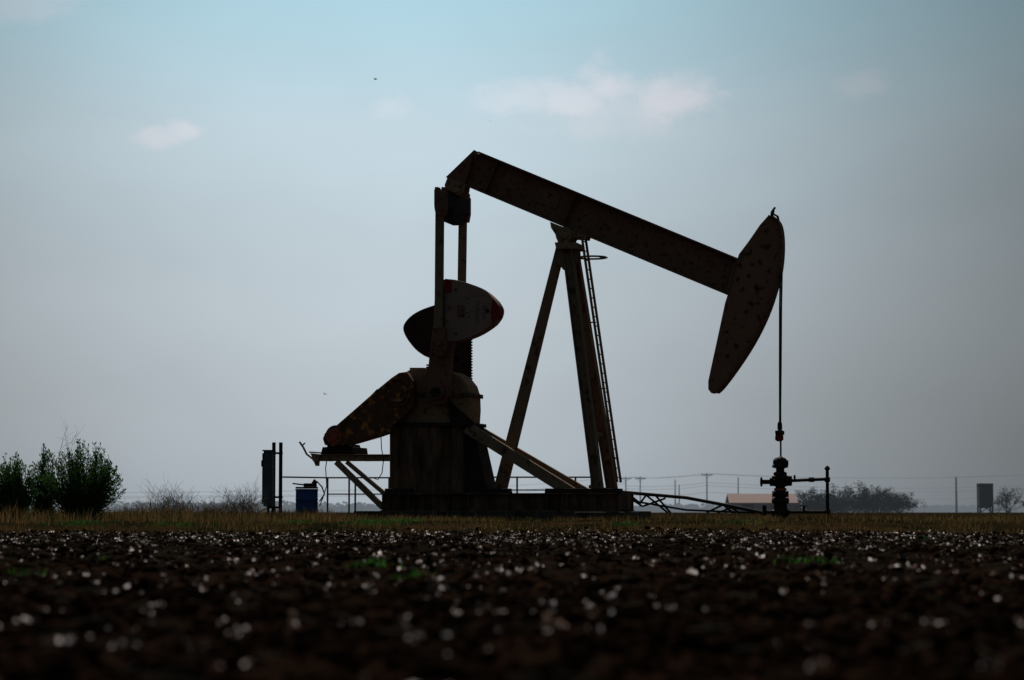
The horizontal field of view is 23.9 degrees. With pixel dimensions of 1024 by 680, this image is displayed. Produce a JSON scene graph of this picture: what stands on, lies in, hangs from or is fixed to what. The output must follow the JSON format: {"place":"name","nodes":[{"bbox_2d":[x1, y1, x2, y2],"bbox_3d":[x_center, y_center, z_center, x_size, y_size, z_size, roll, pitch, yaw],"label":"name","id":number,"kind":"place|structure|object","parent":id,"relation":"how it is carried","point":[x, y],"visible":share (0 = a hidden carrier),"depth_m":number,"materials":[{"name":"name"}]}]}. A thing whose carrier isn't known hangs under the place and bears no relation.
{"place":"outdoors","nodes":[
{"label":"outdoors","id":0,"kind":"place"},
{"bbox_2d":[0,512,1023,679],"bbox_3d":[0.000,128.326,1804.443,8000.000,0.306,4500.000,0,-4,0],"label":"ground","id":1,"kind":"structure","parent":0,"point":[376,668],"depth_m":18.59,"materials":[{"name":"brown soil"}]},
{"bbox_2d":[0,452,39,519],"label":"green bush","id":2,"kind":"object","parent":1,"relation":"on","point":[13,489],"visible":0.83,"depth_m":53.72,"materials":[{"name":"green plant"}]},
{"bbox_2d":[29,443,56,519],"bbox_3d":[-10.619,3.212,54.895,0.739,1.764,0.617,0,-4,0],"label":"green bush","id":3,"kind":"object","parent":1,"relation":"on","point":[44,503],"visible":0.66,"depth_m":54.84,"materials":[{"name":"green plant"}]},
{"bbox_2d":[38,438,125,518],"bbox_3d":[-9.591,3.096,53.915,1.960,1.833,1.809,0,-4,0],"label":"green bush","id":4,"kind":"object","parent":1,"relation":"on","point":[92,488],"visible":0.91,"depth_m":53.62,"materials":[{"name":"green plant"}]},
{"bbox_2d":[45,421,268,517],"bbox_3d":[-7.992,3.126,57.389,5.126,2.388,8.113,0,-4,0],"label":"dry brush","id":5,"kind":"object","parent":1,"relation":"on","point":[242,504],"visible":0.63,"depth_m":55.76,"materials":[{"name":"grey plant"}]},
{"bbox_2d":[261,442,282,516],"bbox_3d":[-5.753,3.426,57.903,0.505,1.959,0.760,0,-4,0],"label":"electrical panel","id":6,"kind":"object","parent":1,"relation":"on","point":[268,463],"visible":0.77,"depth_m":57.64,"materials":[{"name":"metal"}]},
{"bbox_2d":[261,450,282,507],"bbox_3d":[-5.753,3.337,57.909,0.505,1.392,0.760,0,-4,0],"label":"door and brackets","id":7,"kind":"structure","parent":6,"relation":"in","point":[262,461],"depth_m":57.68,"materials":[{"name":"metal"}]},
{"bbox_2d":[292,479,324,518],"bbox_3d":[-4.823,3.799,57.375,0.777,1.001,0.552,0,-4,0],"label":"blue drum","id":8,"kind":"object","parent":1,"relation":"on","point":[307,495],"visible":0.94,"depth_m":57.18,"materials":[{"name":"paint"}]},
{"bbox_2d":[283,476,591,514],"bbox_3d":[-2.044,4.022,61.197,7.736,1.137,2.932,1,-4,-9],"label":"pipe railing","id":9,"kind":"object","parent":1,"relation":"on","point":[516,489],"visible":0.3,"depth_m":61.80,"materials":[{"name":"metal"}]},
{"bbox_2d":[8,517,929,579],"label":"green weeds","id":10,"kind":"object","parent":1,"relation":"on","point":[369,560],"visible":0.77,"depth_m":47.31,"materials":[{"name":"green plant"}]},
{"bbox_2d":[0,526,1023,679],"bbox_3d":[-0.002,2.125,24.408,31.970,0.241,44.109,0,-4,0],"label":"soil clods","id":11,"kind":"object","parent":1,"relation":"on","point":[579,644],"visible":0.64,"depth_m":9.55,"materials":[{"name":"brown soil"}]},
{"bbox_2d":[0,527,1023,675],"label":"cotton scraps","id":12,"kind":"object","parent":1,"relation":"on","point":[294,622],"visible":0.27,"depth_m":18.79,"materials":[{"name":"white plant"}]},
{"bbox_2d":[29,500,1023,512],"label":"distant treeline","id":13,"kind":"object","parent":1,"relation":"on","point":[360,506],"visible":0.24,"depth_m":498.30,"materials":[{"name":"grey plant"}]},
{"bbox_2d":[299,150,784,519],"bbox_3d":[0.697,-0.108,59.124,12.023,9.184,3.000,-1,-4,15],"label":"pumpjack","id":14,"kind":"object","parent":1,"relation":"on","point":[442,438],"visible":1,"depth_m":58.65,"materials":[{"name":"brown paint"}]},
{"bbox_2d":[770,207,775,216],"bbox_3d":[6.208,-3.025,57.688,0.122,0.305,0.169,6,-7,-57],"label":"perched bird","id":15,"kind":"object","parent":14,"relation":"on","point":[772,211],"visible":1,"depth_m":57.67},
{"bbox_2d":[574,512,638,519],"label":"slab","id":16,"kind":"structure","parent":1,"relation":"on","point":[594,514],"depth_m":55.79,"materials":[{"name":"concrete"}]},
{"bbox_2d":[635,478,645,506],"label":"utility pole","id":17,"kind":"object","parent":1,"relation":"on","point":[640,485],"visible":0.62,"depth_m":582.88,"materials":[{"name":"grey wood"}]},
{"bbox_2d":[589,485,761,513],"bbox_3d":[4.273,4.153,62.864,4.566,0.779,0.090,0,-4,0],"label":"pipe truss","id":18,"kind":"object","parent":1,"relation":"on","point":[667,510],"visible":0.87,"depth_m":62.83,"materials":[{"name":"metal"}]},
{"bbox_2d":[701,473,712,503],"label":"utility pole","id":19,"kind":"object","parent":1,"relation":"on","point":[704,475],"visible":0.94,"depth_m":557.95,"materials":[{"name":"grey wood"}]},
{"bbox_2d":[725,494,797,511],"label":"metal shed","id":20,"kind":"structure","parent":1,"relation":"on","point":[755,501],"depth_m":286.77,"materials":[{"name":"beige metal"}]},
{"bbox_2d":[742,504,773,511],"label":"door and window","id":21,"kind":"structure","parent":20,"relation":"in","point":[751,506],"depth_m":286.27,"materials":[{"name":"grey"}]},
{"bbox_2d":[760,457,830,518],"bbox_3d":[6.691,3.511,57.102,1.646,1.511,0.440,-1,-4,15],"label":"wellhead","id":22,"kind":"object","parent":1,"relation":"on","point":[780,480],"visible":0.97,"depth_m":57.05,"materials":[{"name":"metal"}]},
{"bbox_2d":[795,487,834,509],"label":"mesquite tree","id":23,"kind":"object","parent":1,"relation":"on","point":[809,503],"visible":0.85,"depth_m":307.81,"materials":[{"name":"grey plant"}]},
{"bbox_2d":[813,483,858,512],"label":"mesquite tree","id":24,"kind":"object","parent":1,"relation":"on","point":[835,506],"visible":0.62,"depth_m":314.01,"materials":[{"name":"grey plant"}]},
{"bbox_2d":[817,494,862,512],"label":"mesquite tree","id":25,"kind":"object","parent":1,"relation":"on","point":[857,506],"visible":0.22,"depth_m":338.10,"materials":[{"name":"plant"}]},
{"bbox_2d":[834,480,888,512],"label":"mesquite tree","id":26,"kind":"object","parent":1,"relation":"on","point":[850,492],"visible":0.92,"depth_m":319.98,"materials":[{"name":"grey plant"}]},
{"bbox_2d":[854,497,894,512],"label":"mesquite tree","id":27,"kind":"object","parent":1,"relation":"on","point":[872,508],"visible":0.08,"depth_m":343.90,"materials":[{"name":"plant"}]},
{"bbox_2d":[856,484,898,512],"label":"mesquite tree","id":28,"kind":"object","parent":1,"relation":"on","point":[890,500],"visible":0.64,"depth_m":325.84,"materials":[{"name":"plant"}]},
{"bbox_2d":[875,486,918,512],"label":"mesquite tree","id":29,"kind":"object","parent":1,"relation":"on","point":[885,502],"visible":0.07,"depth_m":356.34,"materials":[{"name":"plant"}]},
{"bbox_2d":[886,492,925,512],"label":"mesquite tree","id":30,"kind":"object","parent":1,"relation":"on","point":[901,503],"visible":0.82,"depth_m":331.47,"materials":[{"name":"plant"}]},
{"bbox_2d":[955,477,957,512],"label":"utility pole","id":31,"kind":"object","parent":1,"relation":"on","point":[956,506],"visible":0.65,"depth_m":477.88,"materials":[{"name":"grey wood"}]},
{"bbox_2d":[112,473,1023,498],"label":"power lines","id":32,"kind":"object","parent":31,"relation":"attached to","point":[664,486],"visible":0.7,"depth_m":552.25,"materials":[{"name":"grey metal"}]},
{"bbox_2d":[976,483,993,512],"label":"elevated bin","id":33,"kind":"object","parent":1,"relation":"on","point":[985,495],"visible":0.88,"depth_m":293.56,"materials":[{"name":"grey metal"}]},
{"bbox_2d":[993,486,1023,512],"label":"mesquite tree","id":34,"kind":"object","parent":1,"relation":"on","point":[1006,498],"visible":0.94,"depth_m":313.10,"materials":[{"name":"grey plant"}]},
{"bbox_2d":[0,500,1023,534],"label":"verge grass","id":35,"kind":"structure","parent":0,"point":[181,517],"depth_m":49.10,"materials":[{"name":"brown plant"}]},
{"bbox_2d":[0,0,1023,508],"label":"sky","id":36,"kind":"structure","parent":0,"point":[217,220],"materials":[{"name":"blue"}]}
]}

